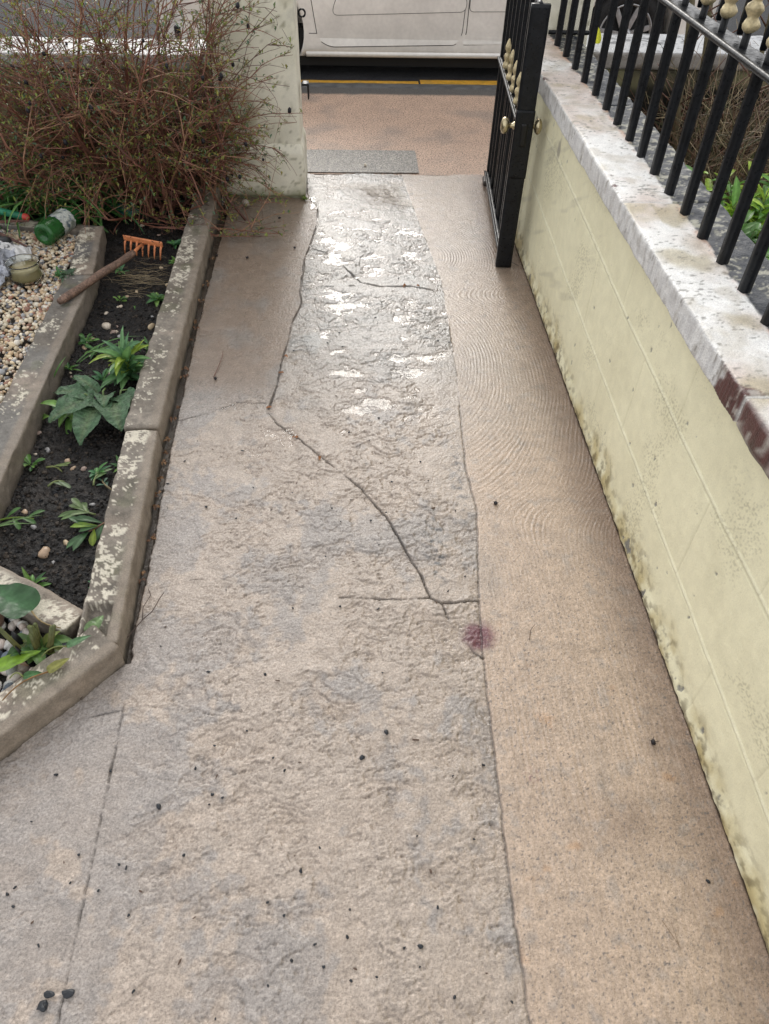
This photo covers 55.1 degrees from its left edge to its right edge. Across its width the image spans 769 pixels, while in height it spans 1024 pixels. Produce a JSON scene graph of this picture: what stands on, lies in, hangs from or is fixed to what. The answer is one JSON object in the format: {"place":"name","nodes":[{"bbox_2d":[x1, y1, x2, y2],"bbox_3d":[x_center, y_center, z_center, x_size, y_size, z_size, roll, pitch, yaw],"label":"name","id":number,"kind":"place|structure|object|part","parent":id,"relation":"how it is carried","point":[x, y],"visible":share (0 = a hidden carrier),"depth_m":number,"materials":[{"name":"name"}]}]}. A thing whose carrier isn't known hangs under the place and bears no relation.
{"place":"outdoors","nodes":[
{"label":"outdoors","id":0,"kind":"place"},
{"bbox_2d":[0,616,66,691],"bbox_3d":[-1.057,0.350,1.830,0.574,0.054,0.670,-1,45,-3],"label":"gravel","id":1,"kind":"structure","parent":0,"point":[23,667],"depth_m":1.82,"materials":[{"name":"grey gravel"}]},
{"bbox_2d":[0,614,3,626],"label":"cobble","id":2,"kind":"object","parent":1,"relation":"on","point":[1,620],"visible":0.65,"depth_m":1.87,"materials":[{"name":"brown stone"}]},
{"bbox_2d":[11,631,35,666],"bbox_3d":[-1.055,0.426,1.706,0.464,0.102,0.084,-26,52,-25],"label":"membrane","id":3,"kind":"object","parent":1,"relation":"on","point":[17,638],"visible":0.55,"depth_m":1.79,"materials":[{"name":"black plastic"}]},
{"bbox_2d":[0,622,70,664],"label":"cut stalk clump","id":4,"kind":"object","parent":1,"relation":"on","point":[33,639],"visible":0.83,"depth_m":1.78,"materials":[{"name":"green plant"}]},
{"bbox_2d":[0,229,76,403],"bbox_3d":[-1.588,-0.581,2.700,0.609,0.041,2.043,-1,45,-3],"label":"gravel","id":5,"kind":"structure","parent":0,"point":[37,295],"depth_m":2.96,"materials":[{"name":"beige gravel"}]},
{"bbox_2d":[0,248,15,286],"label":"plastic bag","id":6,"kind":"object","parent":5,"relation":"on","point":[5,254],"visible":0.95,"depth_m":3.04,"materials":[{"name":"white plastic"}]},
{"bbox_2d":[0,241,31,254],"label":"plastic bag","id":7,"kind":"object","parent":5,"relation":"on","point":[20,249],"visible":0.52,"depth_m":3.17,"materials":[{"name":"white plastic"}]},
{"bbox_2d":[0,236,11,242],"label":"tool handle","id":8,"kind":"object","parent":7,"relation":"on","point":[5,239],"visible":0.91,"depth_m":3.16,"materials":[{"name":"black rubber"}]},
{"bbox_2d":[0,208,29,246],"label":"garden shears","id":9,"kind":"object","parent":7,"relation":"on","point":[15,214],"visible":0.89,"depth_m":3.31,"materials":[{"name":"green plastic"}]},
{"bbox_2d":[4,253,43,286],"bbox_3d":[-1.484,-0.998,3.048,0.137,0.083,0.137,-1,45,-3],"label":"glass jar","id":10,"kind":"object","parent":5,"relation":"on","point":[26,269],"visible":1,"depth_m":3.03,"materials":[{"name":"glass"}]},
{"bbox_2d":[34,204,81,245],"bbox_3d":[-1.460,-1.313,3.338,0.100,0.102,0.306,11,46,8],"label":"green bottle","id":11,"kind":"object","parent":5,"relation":"on","point":[54,227],"visible":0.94,"depth_m":3.27,"materials":[{"name":"glass"}]},
{"bbox_2d":[53,266,62,276],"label":"weed","id":12,"kind":"object","parent":5,"relation":"on","point":[57,273],"visible":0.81,"depth_m":3.10,"materials":[{"name":"green plant"}]},
{"bbox_2d":[0,185,117,238],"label":"soil","id":13,"kind":"structure","parent":0,"point":[108,225],"depth_m":3.55,"materials":[{"name":"brown soil"}]},
{"bbox_2d":[0,148,81,238],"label":"strap leaf plant","id":14,"kind":"object","parent":13,"relation":"on","point":[10,199],"visible":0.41,"depth_m":3.47,"materials":[{"name":"plant"}]},
{"bbox_2d":[0,157,88,210],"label":"strap leaf plant","id":15,"kind":"object","parent":13,"relation":"on","point":[80,202],"visible":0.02,"depth_m":3.66,"materials":[{"name":"plant"}]},
{"bbox_2d":[0,142,132,232],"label":"strap leaf plant","id":16,"kind":"object","parent":13,"relation":"on","point":[41,210],"visible":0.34,"depth_m":3.46,"materials":[{"name":"plant"}]},
{"bbox_2d":[59,170,149,233],"bbox_3d":[-1.376,-1.493,3.596,0.559,0.303,0.621,-1,45,-3],"label":"strap leaf plant","id":17,"kind":"object","parent":13,"relation":"on","point":[107,208],"visible":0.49,"depth_m":3.54,"materials":[{"name":"plant"}]},
{"bbox_2d":[0,0,301,238],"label":"bare shrub","id":18,"kind":"object","parent":13,"relation":"on","point":[134,136],"visible":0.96,"depth_m":3.25,"materials":[{"name":"brown plant"}]},
{"bbox_2d":[0,187,195,609],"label":"soil","id":19,"kind":"structure","parent":0,"point":[114,248],"depth_m":2.42,"materials":[{"name":"black soil"}]},
{"bbox_2d":[0,515,39,525],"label":"grass blade","id":20,"kind":"object","parent":19,"relation":"on","point":[5,523],"depth_m":2.14,"materials":[{"name":"green plant"}]},
{"bbox_2d":[0,507,44,528],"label":"uprooted weed","id":21,"kind":"object","parent":19,"relation":"on","point":[28,519],"visible":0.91,"depth_m":2.18,"materials":[{"name":"green plant"}]},
{"bbox_2d":[22,454,44,470],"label":"weed","id":22,"kind":"object","parent":19,"relation":"on","point":[27,459],"visible":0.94,"depth_m":2.35,"materials":[{"name":"green plant"}]},
{"bbox_2d":[22,568,50,586],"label":"weed","id":23,"kind":"object","parent":19,"relation":"on","point":[32,578],"visible":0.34,"depth_m":2.02,"materials":[{"name":"green plant"}]},
{"bbox_2d":[0,566,82,642],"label":"edging stone","id":24,"kind":"object","parent":19,"relation":"on","point":[51,608],"visible":0.55,"depth_m":1.86,"materials":[{"name":"concrete"}]},
{"bbox_2d":[0,583,60,628],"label":"dock leaf","id":25,"kind":"object","parent":24,"relation":"on","point":[18,600],"visible":1,"depth_m":1.84,"materials":[{"name":"green plant"}]},
{"bbox_2d":[38,546,49,558],"bbox_3d":[-0.971,0.117,2.108,0.031,0.022,0.040,-1,45,-3],"label":"pebble","id":26,"kind":"object","parent":19,"relation":"on","point":[43,552],"visible":1,"depth_m":2.10,"materials":[{"name":"beige stone"}]},
{"bbox_2d":[40,400,72,433],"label":"leafy plant","id":27,"kind":"object","parent":19,"relation":"on","point":[68,422],"visible":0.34,"depth_m":2.48,"materials":[{"name":"green plant"}]},
{"bbox_2d":[46,462,70,471],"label":"uprooted weed","id":28,"kind":"object","parent":19,"relation":"on","point":[62,464],"visible":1,"depth_m":2.34,"materials":[{"name":"green plant"}]},
{"bbox_2d":[47,480,70,487],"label":"uprooted weed","id":29,"kind":"object","parent":19,"relation":"on","point":[62,483],"visible":1,"depth_m":2.29,"materials":[{"name":"green plant"}]},
{"bbox_2d":[54,358,64,377],"bbox_3d":[-1.173,-0.508,2.622,0.096,0.062,0.054,-9,46,-10],"label":"grass blade","id":30,"kind":"object","parent":19,"relation":"on","point":[57,368],"depth_m":2.62,"materials":[{"name":"green plant"}]},
{"bbox_2d":[65,362,80,370],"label":"weed","id":31,"kind":"object","parent":19,"relation":"on","point":[67,366],"visible":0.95,"depth_m":2.73,"materials":[{"name":"green plant"}]},
{"bbox_2d":[58,498,95,519],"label":"uprooted weed","id":32,"kind":"object","parent":19,"relation":"on","point":[78,504],"visible":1,"depth_m":2.21,"materials":[{"name":"green plant"}]},
{"bbox_2d":[66,515,103,550],"bbox_3d":[-0.867,0.060,2.144,0.117,0.038,0.138,-1,45,-3],"label":"uprooted weed","id":33,"kind":"object","parent":19,"relation":"on","point":[81,521],"visible":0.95,"depth_m":2.15,"materials":[{"name":"green plant"}]},
{"bbox_2d":[78,333,99,345],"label":"weed","id":34,"kind":"object","parent":19,"relation":"on","point":[83,340],"visible":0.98,"depth_m":2.84,"materials":[{"name":"green plant"}]},
{"bbox_2d":[48,375,134,444],"bbox_3d":[-0.986,-0.351,2.490,0.333,0.084,0.280,25,50,21],"label":"crinkled leaf plant","id":35,"kind":"object","parent":19,"relation":"on","point":[82,405],"visible":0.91,"depth_m":2.46,"materials":[{"name":"green plant"}]},
{"bbox_2d":[85,344,102,358],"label":"weed","id":36,"kind":"object","parent":19,"relation":"on","point":[90,347],"visible":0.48,"depth_m":2.80,"materials":[{"name":"green plant"}]},
{"bbox_2d":[88,462,109,479],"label":"weed","id":37,"kind":"object","parent":19,"relation":"on","point":[100,469],"visible":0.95,"depth_m":2.33,"materials":[{"name":"green plant"}]},
{"bbox_2d":[92,368,108,380],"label":"weed","id":38,"kind":"object","parent":19,"relation":"on","point":[98,376],"visible":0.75,"depth_m":2.69,"materials":[{"name":"green plant"}]},
{"bbox_2d":[92,468,111,485],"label":"uprooted weed","id":39,"kind":"object","parent":19,"relation":"on","point":[97,474],"visible":1,"depth_m":2.31,"materials":[{"name":"green plant"}]},
{"bbox_2d":[96,478,111,489],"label":"uprooted weed","id":40,"kind":"object","parent":19,"relation":"on","point":[106,484],"visible":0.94,"depth_m":2.30,"materials":[{"name":"green plant"}]},
{"bbox_2d":[77,336,131,361],"bbox_3d":[-1.018,-0.610,2.736,0.259,0.049,0.022,-23,51,-23],"label":"grass blade","id":41,"kind":"object","parent":19,"relation":"on","point":[97,346],"depth_m":2.71,"materials":[{"name":"green plant"}]},
{"bbox_2d":[102,322,110,329],"bbox_3d":[-1.107,-0.740,2.939,0.044,0.025,0.030,23,49,19],"label":"pebble","id":42,"kind":"object","parent":19,"relation":"on","point":[106,325],"visible":1,"depth_m":2.93,"materials":[{"name":"beige stone"}]},
{"bbox_2d":[57,235,162,304],"bbox_3d":[-1.187,-1.006,3.117,0.198,0.115,0.634,14,47,12],"label":"hand rake","id":43,"kind":"object","parent":19,"relation":"on","point":[73,292],"visible":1,"depth_m":3.08,"materials":[{"name":"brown wood"}]},
{"bbox_2d":[110,455,118,472],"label":"weed","id":44,"kind":"object","parent":19,"relation":"on","point":[115,464],"visible":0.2,"depth_m":2.37,"materials":[{"name":"green plant"}]},
{"bbox_2d":[89,327,150,389],"bbox_3d":[-0.922,-0.515,2.651,0.228,0.259,0.233,16,47,13],"label":"leafy plant","id":45,"kind":"object","parent":19,"relation":"on","point":[126,365],"visible":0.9,"depth_m":2.62,"materials":[{"name":"green plant"}]},
{"bbox_2d":[113,296,127,301],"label":"weed","id":46,"kind":"object","parent":19,"relation":"on","point":[117,299],"visible":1,"depth_m":3.08,"materials":[{"name":"green plant"}]},
{"bbox_2d":[115,264,128,275],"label":"weed","id":47,"kind":"object","parent":19,"relation":"on","point":[120,268],"visible":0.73,"depth_m":3.21,"materials":[{"name":"green plant"}]},
{"bbox_2d":[112,203,139,215],"bbox_3d":[-1.269,-1.484,3.600,0.177,0.046,0.086,21,48,18],"label":"scrap","id":48,"kind":"object","parent":19,"relation":"on","point":[129,212],"visible":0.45,"depth_m":3.58,"materials":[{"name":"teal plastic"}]},
{"bbox_2d":[134,337,150,352],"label":"weed","id":49,"kind":"object","parent":19,"relation":"on","point":[146,342],"visible":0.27,"depth_m":2.83,"materials":[{"name":"green plant"}]},
{"bbox_2d":[148,323,154,329],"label":"pebble","id":50,"kind":"object","parent":19,"relation":"on","point":[151,326],"visible":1,"depth_m":2.94,"materials":[{"name":"beige stone"}]},
{"bbox_2d":[146,292,164,306],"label":"weed","id":51,"kind":"object","parent":19,"relation":"on","point":[154,296],"visible":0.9,"depth_m":3.07,"materials":[{"name":"green plant"}]},
{"bbox_2d":[167,239,180,248],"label":"weed","id":52,"kind":"object","parent":19,"relation":"on","point":[175,243],"visible":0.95,"depth_m":3.40,"materials":[{"name":"green plant"}]},
{"bbox_2d":[103,256,171,296],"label":"dead grass","id":53,"kind":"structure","parent":0,"point":[140,278],"depth_m":3.14,"materials":[{"name":"brown plant"}]},
{"bbox_2d":[0,173,768,1023],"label":"path","id":54,"kind":"structure","parent":0,"point":[582,809],"depth_m":1.76,"materials":[{"name":"beige concrete"}]},
{"bbox_2d":[36,1000,47,1011],"bbox_3d":[-0.620,0.895,1.337,0.018,0.009,0.019,-1,45,-3],"label":"black stone","id":55,"kind":"object","parent":54,"relation":"on","point":[42,1006],"visible":1,"depth_m":1.33,"materials":[{"name":"black stone"}]},
{"bbox_2d":[44,990,54,997],"bbox_3d":[-0.612,0.882,1.348,0.022,0.006,0.012,-1,45,-3],"label":"black stone","id":56,"kind":"object","parent":54,"relation":"on","point":[48,994],"visible":1,"depth_m":1.35,"materials":[{"name":"black stone"}]},
{"bbox_2d":[0,625,125,760],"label":"edging stone","id":57,"kind":"object","parent":54,"relation":"on","point":[30,708],"visible":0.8,"depth_m":1.73,"materials":[{"name":"concrete"}]},
{"bbox_2d":[0,650,40,671],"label":"fallen leaf","id":58,"kind":"object","parent":57,"relation":"on","point":[7,662],"visible":1,"depth_m":1.76,"materials":[{"name":"green plant"}]},
{"bbox_2d":[9,671,42,678],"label":"leaf","id":59,"kind":"object","parent":57,"relation":"on","point":[27,674],"visible":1,"depth_m":1.72,"materials":[{"name":"green plant"}]},
{"bbox_2d":[2,658,68,700],"bbox_3d":[-0.809,0.387,1.714,0.165,0.008,0.028,-34,55,-30],"label":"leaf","id":60,"kind":"object","parent":57,"relation":"on","point":[54,666],"visible":1,"depth_m":1.73,"materials":[{"name":"plant"}]},
{"bbox_2d":[41,635,90,657],"bbox_3d":[-0.767,0.323,1.778,0.121,0.008,0.022,-22,50,-22],"label":"fallen leaf","id":61,"kind":"object","parent":57,"relation":"on","point":[73,642],"visible":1,"depth_m":1.78,"materials":[{"name":"green plant"}]},
{"bbox_2d":[62,989,74,998],"bbox_3d":[-0.579,0.882,1.351,0.024,0.008,0.015,-1,45,-3],"label":"black stone","id":62,"kind":"object","parent":54,"relation":"on","point":[67,993],"visible":1,"depth_m":1.35,"materials":[{"name":"black stone"}]},
{"bbox_2d":[77,430,163,663],"bbox_3d":[-0.744,0.073,2.130,0.114,0.136,0.830,-3,46,-5],"label":"edging stone","id":63,"kind":"object","parent":54,"relation":"on","point":[117,570],"visible":0.92,"depth_m":2.05,"materials":[{"name":"concrete"}]},
{"bbox_2d":[79,615,103,636],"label":"fallen leaf","id":64,"kind":"object","parent":63,"relation":"on","point":[97,621],"visible":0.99,"depth_m":1.85,"materials":[{"name":"green plant"}]},
{"bbox_2d":[80,588,163,699],"bbox_3d":[-0.662,0.330,1.882,0.054,0.016,0.352,11,46,9],"label":"fallen twig","id":65,"kind":"object","parent":54,"relation":"on","point":[142,618],"visible":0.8,"depth_m":1.95,"materials":[{"name":"brown wood"}]},
{"bbox_2d":[124,185,221,448],"bbox_3d":[-0.839,-0.919,3.102,0.123,0.139,1.939,-1,46,-3],"label":"edging stone","id":66,"kind":"object","parent":54,"relation":"on","point":[153,403],"visible":0.84,"depth_m":2.81,"materials":[{"name":"concrete"}]},
{"bbox_2d":[242,199,249,206],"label":"pale stone","id":67,"kind":"object","parent":54,"relation":"on","point":[245,201],"visible":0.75,"depth_m":3.72,"materials":[{"name":"grey stone"}]},
{"bbox_2d":[515,34,768,953],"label":"boundary wall","id":68,"kind":"structure","parent":54,"relation":"on","point":[655,328],"depth_m":1.87,"materials":[{"name":"paint"}]},
{"bbox_2d":[548,0,768,326],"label":"iron railing","id":69,"kind":"object","parent":68,"relation":"on","point":[737,49],"visible":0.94,"depth_m":1.98,"materials":[{"name":"black metal"}]},
{"bbox_2d":[650,737,657,744],"bbox_3d":[0.629,0.537,1.727,0.021,0.011,0.016,-24,51,-23],"label":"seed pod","id":70,"kind":"object","parent":54,"relation":"on","point":[653,741],"visible":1,"depth_m":1.72,"materials":[{"name":"plant"}]},
{"label":"gutter water","id":71,"kind":"structure","parent":54,"relation":"on","visible":0},
{"bbox_2d":[139,571,145,583],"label":"dead leaf litter","id":72,"kind":"object","parent":71,"relation":"on","point":[142,573],"visible":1,"depth_m":2.04,"materials":[{"name":"brown plant"}]},
{"bbox_2d":[146,533,155,541],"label":"dead leaf litter","id":73,"kind":"object","parent":71,"relation":"on","point":[152,537],"visible":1,"depth_m":2.14,"materials":[{"name":"brown plant"}]},
{"bbox_2d":[0,0,768,84],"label":"road","id":74,"kind":"structure","parent":0,"point":[357,73],"depth_m":5.75,"materials":[{"name":"grey asphalt"}]},
{"bbox_2d":[301,80,418,83],"bbox_3d":[-3.010,-3.100,5.269,6.531,0.001,0.106,-1,46,-3],"label":"yellow line","id":75,"kind":"object","parent":74,"relation":"on","point":[356,81],"visible":0.16,"depth_m":5.43,"materials":[{"name":"paint"}]},
{"bbox_2d":[154,0,718,67],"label":"parked car","id":76,"kind":"object","parent":74,"relation":"on","point":[436,33],"visible":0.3,"depth_m":5.30,"materials":[{"name":"silver metal"}]},
{"bbox_3d":[0.011,-3.617,5.108,1.142,0.694,0.041,-1,45,-3],"label":"door","id":77,"kind":"part","parent":76,"relation":"part of","materials":[{"name":"silver metal"}]},
{"bbox_3d":[1.071,-3.638,5.147,0.994,0.669,0.042,-1,45,-3],"label":"door","id":78,"kind":"part","parent":76,"relation":"part of","materials":[{"name":"silver metal"}]},
{"bbox_2d":[420,80,496,84],"bbox_3d":[4.486,-3.260,5.676,8.456,0.001,0.106,-1,46,-3],"label":"yellow line","id":79,"kind":"object","parent":74,"relation":"on","point":[467,82],"visible":0.14,"depth_m":5.47,"materials":[{"name":"paint"}]},
{"bbox_2d":[301,87,495,175],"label":"pavement","id":80,"kind":"structure","parent":0,"point":[443,131],"depth_m":4.67,"materials":[{"name":"beige concrete"}]},
{"bbox_2d":[307,149,418,172],"bbox_3d":[-0.141,-2.003,4.205,0.660,0.002,0.338,-1,45,-3],"label":"pavement patch","id":81,"kind":"object","parent":80,"relation":"on","point":[383,161],"visible":0.94,"depth_m":4.20,"materials":[{"name":"grey concrete"}]},
{"bbox_2d":[542,0,593,46],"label":"gate pillar","id":82,"kind":"structure","parent":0,"point":[554,14],"depth_m":3.37,"materials":[{"name":"beige paint"}]},
{"bbox_2d":[482,0,550,266],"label":"garden gate","id":83,"kind":"structure","parent":82,"relation":"attached to","point":[523,44],"depth_m":3.14,"materials":[{"name":"black metal"}]},
{"bbox_2d":[595,27,600,43],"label":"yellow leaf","id":84,"kind":"object","parent":82,"relation":"attached to","point":[598,39],"visible":0.7,"depth_m":3.43,"materials":[{"name":"yellow plant"}]},
{"label":"ground","id":85,"kind":"structure","parent":0,"visible":0},
{"bbox_2d":[0,219,95,238],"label":"edging stone","id":86,"kind":"object","parent":85,"relation":"on","point":[29,226],"visible":0.18,"depth_m":3.38,"materials":[{"name":"concrete"}]},
{"bbox_2d":[0,275,97,522],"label":"edging stone","id":87,"kind":"object","parent":85,"relation":"on","point":[35,383],"visible":0.78,"depth_m":2.56,"materials":[{"name":"concrete"}]},
{"bbox_2d":[68,226,106,290],"bbox_3d":[-1.304,-1.103,3.267,0.113,0.140,0.463,-6,46,-8],"label":"edging stone","id":88,"kind":"object","parent":85,"relation":"on","point":[87,258],"visible":0.59,"depth_m":3.22,"materials":[{"name":"concrete"}]},
{"bbox_2d":[57,268,76,282],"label":"weed","id":89,"kind":"object","parent":88,"relation":"on","point":[68,271],"visible":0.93,"depth_m":3.06,"materials":[{"name":"green plant"}]},
{"bbox_2d":[0,36,220,185],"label":"front wall","id":90,"kind":"structure","parent":85,"relation":"on","point":[65,59],"depth_m":3.54,"materials":[{"name":"paint"}]},
{"bbox_2d":[203,0,307,200],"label":"gate pillar","id":91,"kind":"structure","parent":85,"relation":"on","point":[290,141],"depth_m":3.50,"materials":[{"name":"beige paint"}]},
{"bbox_2d":[298,8,305,17],"bbox_3d":[-0.373,-2.252,3.328,0.037,0.038,0.009,-1,45,-3],"label":"gate ring","id":92,"kind":"object","parent":91,"relation":"attached to","point":[300,16],"visible":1,"depth_m":3.32,"materials":[{"name":"black paint"}]},
{"bbox_2d":[302,80,309,99],"bbox_3d":[-0.383,-2.052,3.587,0.034,0.071,0.060,-1,45,-3],"label":"gate latch","id":93,"kind":"object","parent":91,"relation":"attached to","point":[305,82],"visible":1,"depth_m":3.56,"materials":[{"name":"black paint"}]},
{"bbox_2d":[301,82,496,89],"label":"kerb","id":94,"kind":"structure","parent":85,"relation":"on","point":[412,86],"depth_m":5.21,"materials":[{"name":"concrete"}]},
{"bbox_2d":[586,33,768,184],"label":"front wall","id":95,"kind":"structure","parent":85,"relation":"on","point":[677,53],"depth_m":3.63,"materials":[{"name":"paint"}]},
{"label":"neighbour soil","id":96,"kind":"structure","parent":0,"visible":0},
{"bbox_2d":[618,11,768,208],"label":"dead stem tangle","id":97,"kind":"object","parent":96,"relation":"on","point":[749,138],"visible":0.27,"depth_m":3.31,"materials":[{"name":"brown plant"}]},
{"bbox_2d":[650,0,751,150],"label":"sapling","id":98,"kind":"object","parent":96,"relation":"on","point":[692,2],"visible":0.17,"depth_m":3.29,"materials":[{"name":"brown plant"}]},
{"bbox_2d":[657,4,768,165],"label":"sapling","id":99,"kind":"object","parent":96,"relation":"on","point":[709,14],"visible":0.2,"depth_m":3.21,"materials":[{"name":"brown plant"}]},
{"bbox_2d":[686,165,763,221],"bbox_3d":[1.342,-1.213,3.132,0.415,0.444,0.438,-1,45,-3],"label":"broad leaf plant","id":100,"kind":"object","parent":96,"relation":"on","point":[735,193],"visible":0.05,"depth_m":2.99,"materials":[{"name":"green plant"}]},
{"bbox_2d":[694,0,768,172],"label":"sapling","id":101,"kind":"object","parent":96,"relation":"on","point":[762,52],"visible":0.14,"depth_m":3.05,"materials":[{"name":"brown plant"}]},
{"bbox_2d":[711,161,768,243],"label":"broad leaf plant","id":102,"kind":"object","parent":96,"relation":"on","point":[760,216],"visible":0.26,"depth_m":3.04,"materials":[{"name":"green plant"}]},
{"bbox_2d":[741,210,762,242],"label":"broad leaf plant","id":103,"kind":"object","parent":96,"relation":"on","point":[750,230],"visible":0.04,"depth_m":2.80,"materials":[{"name":"green plant"}]}
]}

